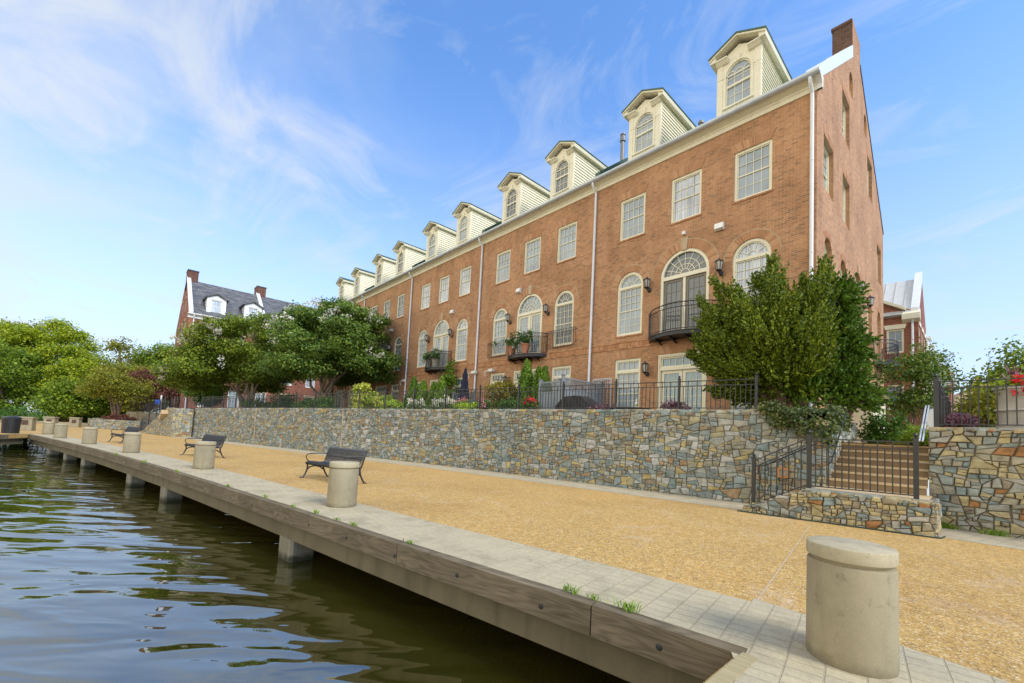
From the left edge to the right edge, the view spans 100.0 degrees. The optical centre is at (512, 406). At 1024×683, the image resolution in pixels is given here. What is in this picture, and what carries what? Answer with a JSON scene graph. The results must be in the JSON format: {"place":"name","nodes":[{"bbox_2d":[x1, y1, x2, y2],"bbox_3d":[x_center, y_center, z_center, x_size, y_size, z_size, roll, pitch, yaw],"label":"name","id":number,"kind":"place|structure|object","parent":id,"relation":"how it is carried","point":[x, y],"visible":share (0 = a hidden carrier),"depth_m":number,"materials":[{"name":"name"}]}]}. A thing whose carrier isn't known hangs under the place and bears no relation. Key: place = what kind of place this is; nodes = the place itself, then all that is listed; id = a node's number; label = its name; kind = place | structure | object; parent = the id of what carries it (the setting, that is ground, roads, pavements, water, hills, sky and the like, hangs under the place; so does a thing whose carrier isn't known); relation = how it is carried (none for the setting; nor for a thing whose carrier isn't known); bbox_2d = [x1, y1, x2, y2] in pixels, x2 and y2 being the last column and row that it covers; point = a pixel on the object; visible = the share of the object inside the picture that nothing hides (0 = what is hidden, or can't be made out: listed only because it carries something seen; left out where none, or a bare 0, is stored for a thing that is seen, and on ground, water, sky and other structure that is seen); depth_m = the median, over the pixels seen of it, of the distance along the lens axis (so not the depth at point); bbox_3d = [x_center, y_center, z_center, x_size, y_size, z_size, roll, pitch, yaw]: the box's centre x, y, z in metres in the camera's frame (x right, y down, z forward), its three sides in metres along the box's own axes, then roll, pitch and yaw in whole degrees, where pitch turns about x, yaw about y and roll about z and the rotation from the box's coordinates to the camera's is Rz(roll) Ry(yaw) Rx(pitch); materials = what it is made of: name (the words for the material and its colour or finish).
{"place":"outdoors","nodes":[
{"label":"outdoors","id":0,"kind":"place"},
{"bbox_2d":[0,414,630,682],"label":"water","id":1,"kind":"structure","parent":0,"point":[108,575],"depth_m":5.51,"materials":[{"name":"liquid"}]},
{"bbox_2d":[159,486,182,501],"bbox_3d":[-9.945,3.044,12.476,0.484,1.440,0.440,0,-5,37],"label":"concrete pile","id":2,"kind":"object","parent":1,"relation":"in","point":[167,495],"visible":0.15,"depth_m":12.32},
{"bbox_2d":[278,535,313,562],"bbox_3d":[-3.900,3.041,7.698,0.484,1.440,0.440,0,-5,39],"label":"concrete pile","id":3,"kind":"object","parent":1,"relation":"in","point":[290,551],"visible":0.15,"depth_m":7.54,"materials":[{"name":"concrete"}]},
{"bbox_2d":[162,407,853,421],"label":"garden terrace","id":4,"kind":"structure","parent":0,"point":[807,418],"depth_m":12.55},
{"bbox_2d":[97,360,169,411],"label":"tree","id":5,"kind":"object","parent":4,"relation":"on","point":[126,403],"visible":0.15,"depth_m":56.86,"materials":[{"name":"green plant"}]},
{"bbox_2d":[122,340,174,408],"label":"tree","id":6,"kind":"object","parent":4,"relation":"on","point":[152,357],"visible":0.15,"depth_m":72.06,"materials":[{"name":"green plant"}]},
{"bbox_2d":[178,381,235,406],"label":"evergreen shrub","id":7,"kind":"object","parent":4,"relation":"on","point":[218,395],"visible":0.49,"depth_m":44.26,"materials":[{"name":"green plant"}]},
{"bbox_2d":[146,310,318,406],"bbox_3d":[-25.826,-4.234,41.286,14.132,9.868,14.504,6,-5,-42],"label":"flowering tree","id":8,"kind":"object","parent":4,"relation":"on","point":[202,361],"visible":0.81,"depth_m":37.01,"materials":[{"name":"green plant"}]},
{"bbox_2d":[168,269,327,407],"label":"brick apartment house","id":9,"kind":"structure","parent":4,"relation":"on","point":[199,299],"depth_m":56.58,"materials":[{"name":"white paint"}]},
{"bbox_2d":[264,390,297,406],"bbox_3d":[-19.644,-0.270,36.535,2.347,2.230,4.225,6,-5,-42],"label":"border shrub","id":10,"kind":"object","parent":4,"relation":"on","point":[284,401],"visible":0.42,"depth_m":36.20,"materials":[{"name":"green plant"}]},
{"bbox_2d":[254,295,406,397],"bbox_3d":[-14.392,-3.882,34.889,11.889,9.390,12.525,6,-5,-42],"label":"flowering tree","id":11,"kind":"object","parent":4,"relation":"on","point":[338,344],"visible":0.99,"depth_m":31.69,"materials":[{"name":"green plant"}]},
{"bbox_2d":[326,267,374,408],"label":"brick townhouse","id":12,"kind":"structure","parent":4,"relation":"on","point":[356,287],"depth_m":43.36,"materials":[{"name":"beige paint"}]},
{"bbox_2d":[349,382,377,408],"bbox_3d":[-9.146,-0.502,26.744,1.994,2.032,1.888,4,-4,-16],"label":"hydrangea","id":13,"kind":"object","parent":4,"relation":"on","point":[364,387],"visible":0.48,"depth_m":26.31,"materials":[{"name":"green plant"}]},
{"bbox_2d":[362,240,425,408],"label":"brick townhouse","id":14,"kind":"structure","parent":4,"relation":"on","point":[390,292],"depth_m":36.43,"materials":[{"name":"brick"}]},
{"bbox_2d":[438,359,458,398],"bbox_3d":[-4.321,-1.190,28.670,1.456,4.179,1.540,6,-5,-42],"label":"evergreen tree","id":15,"kind":"object","parent":4,"relation":"on","point":[450,378],"visible":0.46,"depth_m":28.68,"materials":[{"name":"green plant"}]},
{"bbox_2d":[406,202,501,398],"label":"brick townhouse","id":16,"kind":"structure","parent":4,"relation":"on","point":[447,272],"depth_m":30.34,"materials":[{"name":"brick"}]},
{"bbox_2d":[416,330,426,368],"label":"window","id":17,"kind":"structure","parent":16,"relation":"in","point":[422,344],"depth_m":32.96,"materials":[{"name":"beige paint"}]},
{"bbox_2d":[419,283,430,310],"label":"window","id":18,"kind":"structure","parent":16,"relation":"in","point":[425,298],"depth_m":33.16,"materials":[{"name":"glass"}]},
{"bbox_2d":[433,320,448,366],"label":"window","id":19,"kind":"structure","parent":16,"relation":"in","point":[441,337],"depth_m":30.87,"materials":[{"name":"beige paint"}]},
{"bbox_2d":[437,275,449,304],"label":"window","id":20,"kind":"structure","parent":16,"relation":"in","point":[444,282],"depth_m":31.28,"materials":[{"name":"glass"}]},
{"bbox_2d":[455,319,467,362],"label":"window","id":21,"kind":"structure","parent":16,"relation":"in","point":[462,328],"depth_m":29.13,"materials":[{"name":"glass"}]},
{"bbox_2d":[457,266,470,297],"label":"window","id":22,"kind":"structure","parent":16,"relation":"in","point":[465,274],"depth_m":29.39,"materials":[{"name":"glass"}]},
{"bbox_2d":[458,367,468,399],"bbox_3d":[-2.765,-0.871,24.847,0.663,2.850,0.703,6,-5,-42],"label":"patio umbrella","id":23,"kind":"object","parent":4,"relation":"on","point":[464,383],"visible":0.66,"depth_m":24.73,"materials":[{"name":"blue fabric"}]},
{"bbox_2d":[481,377,517,408],"bbox_3d":[-0.229,-0.466,21.845,2.552,2.142,2.957,6,-5,-42],"label":"bronze maple shrub","id":24,"kind":"object","parent":4,"relation":"on","point":[509,386],"visible":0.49,"depth_m":21.32,"materials":[{"name":"green plant"}]},
{"bbox_2d":[514,358,533,400],"bbox_3d":[0.721,-0.893,21.091,1.470,3.036,1.472,6,-5,-42],"label":"cone evergreen","id":25,"kind":"object","parent":4,"relation":"on","point":[526,377],"visible":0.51,"depth_m":20.88,"materials":[{"name":"green plant"}]},
{"bbox_2d":[535,364,552,408],"bbox_3d":[1.480,-0.692,20.083,1.208,2.600,1.145,1,-4,26],"label":"cone evergreen","id":26,"kind":"object","parent":4,"relation":"on","point":[544,376],"visible":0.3,"depth_m":19.95,"materials":[{"name":"green plant"}]},
{"bbox_2d":[538,378,561,408],"bbox_3d":[1.614,-0.417,18.674,0.166,1.590,1.266,7,-5,-45],"label":"lattice screen","id":27,"kind":"object","parent":4,"relation":"on","point":[552,404],"visible":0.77,"depth_m":18.67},
{"bbox_2d":[476,133,625,407],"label":"brick townhouse","id":28,"kind":"structure","parent":4,"relation":"on","point":[540,263],"depth_m":23.63,"materials":[{"name":"brick"}]},
{"bbox_2d":[490,308,506,357],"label":"window","id":29,"kind":"structure","parent":28,"relation":"in","point":[500,323],"depth_m":26.24,"materials":[{"name":"glass"}]},
{"bbox_2d":[494,249,510,285],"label":"window","id":30,"kind":"structure","parent":28,"relation":"in","point":[503,259],"depth_m":26.49,"materials":[{"name":"glass"}]},
{"bbox_2d":[509,329,533,352],"bbox_3d":[0.522,-3.628,23.476,1.478,1.462,1.549,6,-5,-42],"label":"flower pot","id":31,"kind":"object","parent":28,"relation":"on","point":[525,345],"visible":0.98,"depth_m":23.22,"materials":[{"name":"ceramic"}]},
{"bbox_2d":[515,294,542,353],"bbox_3d":[0.987,-4.604,24.299,0.130,3.600,2.060,6,-5,-42],"label":"window","id":32,"kind":"structure","parent":28,"relation":"in","point":[529,314],"depth_m":24.25,"materials":[{"name":"glass"}]},
{"bbox_2d":[522,236,540,275],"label":"window","id":33,"kind":"structure","parent":28,"relation":"in","point":[532,247],"depth_m":24.63,"materials":[{"name":"glass"}]},
{"bbox_2d":[552,365,570,391],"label":"window","id":34,"kind":"structure","parent":28,"relation":"in","point":[556,371],"depth_m":22.32,"materials":[{"name":"beige paint"}]},
{"bbox_2d":[551,290,573,347],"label":"window","id":35,"kind":"structure","parent":28,"relation":"in","point":[564,304],"depth_m":22.48,"materials":[{"name":"glass"}]},
{"bbox_2d":[555,221,576,264],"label":"window","id":36,"kind":"structure","parent":28,"relation":"in","point":[566,234],"depth_m":22.73,"materials":[{"name":"glass"}]},
{"bbox_2d":[555,395,596,408],"bbox_3d":[2.549,-0.050,16.951,0.778,0.769,1.745,6,-5,-42],"label":"covered grill","id":37,"kind":"object","parent":4,"relation":"on","point":[569,404],"visible":0.54,"depth_m":16.63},
{"bbox_2d":[561,374,603,406],"bbox_3d":[3.119,-0.400,19.074,2.814,1.760,0.163,6,-5,-41],"label":"lattice screen","id":38,"kind":"object","parent":4,"relation":"on","point":[594,393],"visible":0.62,"depth_m":19.06,"materials":[{"name":"wood"}]},
{"bbox_2d":[592,18,898,452],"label":"brick townhouse","id":39,"kind":"structure","parent":4,"relation":"on","point":[771,157],"depth_m":17.59,"materials":[{"name":"brick"}]},
{"bbox_2d":[614,358,640,406],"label":"window","id":40,"kind":"structure","parent":39,"relation":"in","point":[626,370],"depth_m":19.33,"materials":[{"name":"beige paint"}]},
{"bbox_2d":[614,272,642,338],"bbox_3d":[5.345,-4.651,19.510,0.185,2.985,1.414,6,-5,-42],"label":"window","id":41,"kind":"structure","parent":39,"relation":"in","point":[630,289],"depth_m":19.57,"materials":[{"name":"glass"}]},
{"bbox_2d":[618,192,645,243],"bbox_3d":[5.549,-8.682,19.771,0.185,2.015,1.394,6,-5,-42],"label":"window","id":42,"kind":"structure","parent":39,"relation":"in","point":[632,226],"depth_m":19.83,"materials":[{"name":"glass"}]},
{"bbox_2d":[657,352,706,409],"bbox_3d":[6.876,-0.844,17.418,0.164,2.730,2.080,6,-5,-42],"label":"window","id":43,"kind":"structure","parent":39,"relation":"in","point":[670,366],"depth_m":17.51,"materials":[{"name":"beige paint"}]},
{"bbox_2d":[659,248,708,332],"bbox_3d":[7.085,-4.724,17.681,0.130,3.600,2.060,6,-5,-42],"label":"window","id":44,"kind":"structure","parent":39,"relation":"in","point":[686,272],"depth_m":17.73,"materials":[{"name":"glass"}]},
{"bbox_2d":[669,168,701,225],"bbox_3d":[7.260,-8.716,17.915,0.185,2.015,1.394,6,-5,-42],"label":"window","id":45,"kind":"structure","parent":39,"relation":"in","point":[686,190],"depth_m":17.97,"materials":[{"name":"glass"}]},
{"bbox_2d":[732,238,770,299],"bbox_3d":[8.816,-4.753,15.802,0.110,2.910,1.320,6,-5,-42],"label":"window","id":46,"kind":"structure","parent":39,"relation":"in","point":[750,256],"depth_m":15.93,"materials":[{"name":"glass"}]},
{"bbox_2d":[732,139,772,204],"bbox_3d":[8.992,-8.750,16.036,0.185,2.015,1.394,6,-5,-42],"label":"window","id":47,"kind":"structure","parent":39,"relation":"in","point":[753,165],"depth_m":16.08,"materials":[{"name":"glass"}]},
{"bbox_2d":[824,146,828,193],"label":"window","id":48,"kind":"structure","parent":39,"relation":"in","point":[826,156],"depth_m":16.24,"materials":[{"name":"glass"}]},
{"bbox_2d":[681,249,848,409],"bbox_3d":[7.556,-2.164,12.844,3.718,5.460,3.734,3,-4,2],"label":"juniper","id":49,"kind":"object","parent":4,"relation":"on","point":[777,337],"visible":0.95,"depth_m":12.23,"materials":[{"name":"green plant"}]},
{"bbox_2d":[785,269,896,415],"bbox_3d":[9.100,-1.698,12.314,2.895,4.698,1.754,3,-4,4],"label":"cypress","id":50,"kind":"object","parent":4,"relation":"on","point":[851,387],"visible":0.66,"depth_m":11.88,"materials":[{"name":"green plant"}]},
{"bbox_2d":[0,422,1023,682],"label":"promenade","id":51,"kind":"structure","parent":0,"point":[960,602],"depth_m":6.61,"materials":[{"name":"gravel"}]},
{"bbox_2d":[1,416,21,433],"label":"litter bin","id":52,"kind":"object","parent":51,"relation":"on","point":[11,424],"visible":1,"depth_m":25.82,"materials":[{"name":"black metal"}]},
{"bbox_2d":[0,434,24,444],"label":"pier edge","id":53,"kind":"object","parent":51,"relation":"attached to","point":[4,439],"visible":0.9,"depth_m":24.74,"materials":[{"name":"concrete"}]},
{"bbox_2d":[18,416,37,430],"bbox_3d":[-34.686,1.194,30.685,0.780,0.980,0.780,5,-4,-31],"label":"square bollard","id":54,"kind":"object","parent":51,"relation":"on","point":[28,423],"visible":0.79,"depth_m":30.48,"materials":[{"name":"concrete"}]},
{"bbox_2d":[17,375,113,421],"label":"tree","id":55,"kind":"object","parent":51,"relation":"on","point":[63,401],"visible":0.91,"depth_m":56.63,"materials":[{"name":"green plant"}]},
{"bbox_2d":[71,361,150,417],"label":"tree","id":56,"kind":"object","parent":51,"relation":"on","point":[106,412],"visible":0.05,"depth_m":60.69,"materials":[{"name":"green plant"}]},
{"bbox_2d":[87,418,151,430],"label":"stone planter","id":57,"kind":"object","parent":51,"relation":"on","point":[109,424],"visible":0.58,"depth_m":41.59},
{"bbox_2d":[69,365,160,415],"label":"maple tree","id":58,"kind":"object","parent":57,"relation":"in","point":[106,384],"visible":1,"depth_m":44.49,"materials":[{"name":"green plant"}]},
{"bbox_2d":[126,411,159,421],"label":"stone wall","id":59,"kind":"structure","parent":51,"relation":"on","point":[139,415],"depth_m":47.21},
{"bbox_2d":[130,399,176,411],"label":"iron fence","id":60,"kind":"object","parent":59,"relation":"on","point":[147,402],"visible":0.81,"depth_m":47.33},
{"bbox_2d":[123,364,180,410],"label":"maple tree","id":61,"kind":"object","parent":51,"relation":"on","point":[165,391],"visible":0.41,"depth_m":49.24,"materials":[{"name":"brown plant"}]},
{"bbox_2d":[140,408,194,436],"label":"stone wall","id":62,"kind":"structure","parent":51,"relation":"on","point":[175,422],"depth_m":33.05,"materials":[{"name":"stone"}]},
{"bbox_2d":[180,434,226,457],"bbox_3d":[-11.987,1.504,16.666,1.890,0.856,0.860,0,-4,33],"label":"park bench","id":63,"kind":"object","parent":51,"relation":"on","point":[219,439],"visible":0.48,"depth_m":16.76,"materials":[{"name":"black metal"}]},
{"bbox_2d":[299,447,367,483],"bbox_3d":[-4.748,1.530,11.407,1.890,0.856,0.860,0,-5,38],"label":"park bench","id":64,"kind":"object","parent":51,"relation":"on","point":[332,457],"visible":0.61,"depth_m":11.63,"materials":[{"name":"black metal"}]},
{"bbox_2d":[27,434,757,682],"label":"pier edge","id":65,"kind":"object","parent":51,"relation":"attached to","point":[628,646],"visible":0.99,"depth_m":4.47,"materials":[{"name":"brown wood"}]},
{"bbox_2d":[33,434,751,641],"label":"edge paving","id":66,"kind":"structure","parent":51,"relation":"on","point":[709,613],"depth_m":5.00,"materials":[{"name":"concrete"}]},
{"bbox_2d":[53,423,67,437],"bbox_3d":[-25.067,1.325,23.839,0.518,0.791,0.518,4,-4,-10],"label":"bollard","id":67,"kind":"object","parent":66,"relation":"on","point":[60,430],"visible":1,"depth_m":23.67,"materials":[{"name":"concrete"}]},
{"bbox_2d":[81,427,97,443],"bbox_3d":[-20.011,1.354,20.338,0.518,0.791,0.518,3,-4,-6],"label":"bollard","id":68,"kind":"object","parent":66,"relation":"on","point":[89,435],"visible":0.99,"depth_m":20.16,"materials":[{"name":"concrete"}]},
{"bbox_2d":[122,432,141,452],"bbox_3d":[-14.831,1.384,16.747,0.518,0.791,0.518,5,-4,-23],"label":"bollard","id":69,"kind":"object","parent":66,"relation":"on","point":[132,442],"visible":1,"depth_m":16.56,"materials":[{"name":"concrete"}]},
{"bbox_2d":[192,441,216,468],"bbox_3d":[-9.037,1.409,12.607,0.518,0.791,0.518,1,-4,27],"label":"bollard","id":70,"kind":"object","parent":66,"relation":"on","point":[204,454],"visible":1,"depth_m":12.41,"materials":[{"name":"concrete"}]},
{"bbox_2d":[326,461,359,507],"bbox_3d":[-3.104,1.403,7.875,0.518,0.791,0.518,1,-4,26],"label":"bollard","id":71,"kind":"object","parent":66,"relation":"on","point":[342,490],"visible":1,"depth_m":7.66,"materials":[{"name":"concrete"}]},
{"bbox_2d":[176,437,748,509],"bbox_3d":[-9.021,2.377,21.324,39.732,0.001,1.993,0,-5,36],"label":"paving strip","id":72,"kind":"object","parent":51,"relation":"on","point":[699,500],"depth_m":13.72,"materials":[{"name":"concrete"}]},
{"bbox_2d":[192,408,826,503],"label":"stone wall","id":73,"kind":"structure","parent":51,"relation":"on","point":[699,453],"depth_m":14.41,"materials":[{"name":"stone"}]},
{"bbox_2d":[201,372,757,408],"bbox_3d":[-8.691,-0.372,22.522,37.736,1.154,0.629,0,-5,36],"label":"iron fence","id":74,"kind":"object","parent":73,"relation":"on","point":[280,405],"visible":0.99,"depth_m":16.95,"materials":[{"name":"metal"}]},
{"bbox_2d":[737,510,945,538],"bbox_3d":[6.333,2.316,8.538,3.351,0.025,0.342,0,-4,34],"label":"paving edge","id":75,"kind":"object","parent":51,"relation":"on","point":[847,525],"visible":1,"depth_m":8.34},
{"bbox_2d":[826,422,857,485],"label":"stone wall","id":76,"kind":"structure","parent":51,"relation":"on","point":[849,435],"depth_m":10.86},
{"bbox_2d":[753,399,852,449],"bbox_3d":[7.700,0.507,11.253,2.903,1.181,2.030,6,-5,-42],"label":"ivy","id":77,"kind":"object","parent":76,"relation":"attached to","point":[834,415],"visible":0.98,"depth_m":10.39,"materials":[{"name":"green plant"}]},
{"bbox_2d":[743,488,941,536],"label":"stone wall","id":78,"kind":"structure","parent":51,"relation":"on","point":[904,514],"depth_m":8.33,"materials":[{"name":"stone"}]},
{"bbox_2d":[751,438,806,503],"bbox_3d":[5.805,1.465,9.370,1.053,1.620,0.096,0,-5,41],"label":"railing","id":79,"kind":"object","parent":78,"relation":"on","point":[753,485],"visible":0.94,"depth_m":9.46,"materials":[{"name":"black metal"}]},
{"bbox_2d":[806,430,918,499],"bbox_3d":[6.894,1.117,8.531,1.752,1.255,0.106,0,-5,39],"label":"railing","id":80,"kind":"object","parent":78,"relation":"on","point":[915,449],"visible":0.99,"depth_m":8.48,"materials":[{"name":"black metal"}]},
{"bbox_2d":[768,443,931,499],"bbox_3d":[7.660,1.671,9.881,3.445,1.722,2.870,6,-5,-42],"label":"stair","id":81,"kind":"object","parent":51,"relation":"on","point":[923,470],"visible":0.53,"depth_m":9.81,"materials":[{"name":"stone"}]},
{"bbox_2d":[928,427,1023,538],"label":"stone wall","id":82,"kind":"structure","parent":51,"relation":"on","point":[976,476],"depth_m":8.48,"materials":[{"name":"stone"}]},
{"bbox_2d":[932,374,1023,426],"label":"iron fence","id":83,"kind":"object","parent":82,"relation":"on","point":[936,401],"visible":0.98,"depth_m":8.81,"materials":[{"name":"metal"}]},
{"bbox_2d":[941,528,1023,549],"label":"side paving","id":84,"kind":"structure","parent":51,"relation":"on","point":[983,538],"depth_m":7.81,"materials":[{"name":"concrete"}]},
{"bbox_2d":[0,0,1023,495],"label":"sky","id":85,"kind":"structure","parent":0,"point":[282,147],"materials":[{"name":"blue"}]},
{"bbox_2d":[727,598,1010,682],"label":"pier paving","id":86,"kind":"structure","parent":0,"point":[771,637],"depth_m":2.97,"materials":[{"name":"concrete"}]},
{"bbox_2d":[806,536,899,678],"bbox_3d":[2.387,1.368,3.034,0.518,0.791,0.518,0,-5,39],"label":"bollard","id":87,"kind":"object","parent":86,"relation":"on","point":[852,606],"visible":1,"depth_m":2.84,"materials":[{"name":"concrete"}]},
{"bbox_2d":[846,442,928,445],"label":"walk","id":88,"kind":"structure","parent":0,"point":[888,444],"depth_m":10.83,"materials":[{"name":"beige concrete"}]},
{"bbox_2d":[850,388,895,442],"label":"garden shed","id":89,"kind":"structure","parent":88,"relation":"on","point":[856,417],"depth_m":14.94,"materials":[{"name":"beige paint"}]},
{"bbox_2d":[856,408,912,443],"bbox_3d":[10.531,0.688,12.289,1.271,1.286,1.418,6,-5,-42],"label":"round shrub","id":90,"kind":"object","parent":88,"relation":"on","point":[872,430],"visible":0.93,"depth_m":12.14,"materials":[{"name":"green plant"}]},
{"bbox_2d":[893,423,928,444],"bbox_3d":[12.871,0.969,13.881,1.455,1.120,1.302,6,-5,-42],"label":"round shrub","id":91,"kind":"object","parent":88,"relation":"on","point":[911,431],"visible":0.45,"depth_m":13.75,"materials":[{"name":"green plant"}]},
{"bbox_2d":[874,337,972,433],"bbox_3d":[15.747,-0.514,16.816,2.734,4.519,2.744,2,-4,20],"label":"tree","id":92,"kind":"object","parent":88,"relation":"on","point":[920,367],"visible":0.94,"depth_m":16.53,"materials":[{"name":"green plant"}]},
{"bbox_2d":[886,336,949,455],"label":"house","id":93,"kind":"structure","parent":0,"point":[930,419],"depth_m":46.37,"materials":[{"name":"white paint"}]},
{"label":"far ground","id":94,"kind":"structure","parent":0,"visible":0},
{"bbox_2d":[0,337,45,409],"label":"tree","id":95,"kind":"object","parent":94,"relation":"on","point":[15,388],"visible":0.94,"depth_m":61.05,"materials":[{"name":"green plant"}]},
{"bbox_2d":[0,402,101,422],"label":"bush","id":96,"kind":"object","parent":94,"relation":"on","point":[16,411],"visible":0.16,"depth_m":51.81,"materials":[{"name":"green plant"}]},
{"bbox_2d":[0,316,116,391],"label":"tree","id":97,"kind":"object","parent":94,"relation":"on","point":[67,336],"visible":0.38,"depth_m":67.85,"materials":[{"name":"green plant"}]},
{"bbox_2d":[34,355,108,422],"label":"tree","id":98,"kind":"object","parent":94,"relation":"on","point":[64,367],"visible":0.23,"depth_m":62.22,"materials":[{"name":"green plant"}]},
{"bbox_2d":[97,336,145,368],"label":"tree","id":99,"kind":"object","parent":94,"relation":"on","point":[119,347],"visible":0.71,"depth_m":65.64,"materials":[{"name":"green plant"}]},
{"label":"right garden","id":100,"kind":"structure","parent":0,"visible":0},
{"bbox_2d":[938,379,951,426],"bbox_3d":[11.145,0.142,11.059,5.087,1.095,0.087,6,-5,-42],"label":"iron fence","id":101,"kind":"object","parent":100,"relation":"on","point":[941,405],"visible":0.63,"depth_m":10.11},
{"bbox_2d":[942,409,987,427],"bbox_3d":[10.311,0.384,9.810,1.014,0.688,0.753,6,-5,-42],"label":"hedge shrub","id":102,"kind":"object","parent":100,"relation":"on","point":[957,419],"visible":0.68,"depth_m":9.73,"materials":[{"name":"purple plant"}]},
{"bbox_2d":[948,377,996,426],"bbox_3d":[14.265,0.124,12.991,2.760,2.013,2.017,6,-5,-42],"label":"hedge shrub","id":103,"kind":"object","parent":100,"relation":"on","point":[983,406],"visible":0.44,"depth_m":12.61,"materials":[{"name":"green plant"}]},
{"bbox_2d":[950,335,1023,408],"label":"tree","id":104,"kind":"object","parent":100,"relation":"on","point":[998,371],"visible":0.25,"depth_m":16.78,"materials":[{"name":"green plant"}]},
{"bbox_2d":[981,365,1023,428],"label":"stone urn","id":105,"kind":"object","parent":100,"relation":"on","point":[1011,391],"visible":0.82,"depth_m":9.08,"materials":[{"name":"grey stone"}]},
{"label":"land","id":106,"kind":"structure","parent":0,"visible":0},
{"bbox_2d":[883,272,926,443],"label":"brick house","id":107,"kind":"structure","parent":106,"relation":"on","point":[904,324],"depth_m":31.73,"materials":[{"name":"beige paint"}]},
{"bbox_2d":[886,329,903,354],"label":"window","id":108,"kind":"structure","parent":107,"relation":"in","point":[898,335],"depth_m":31.63,"materials":[{"name":"beige paint"}]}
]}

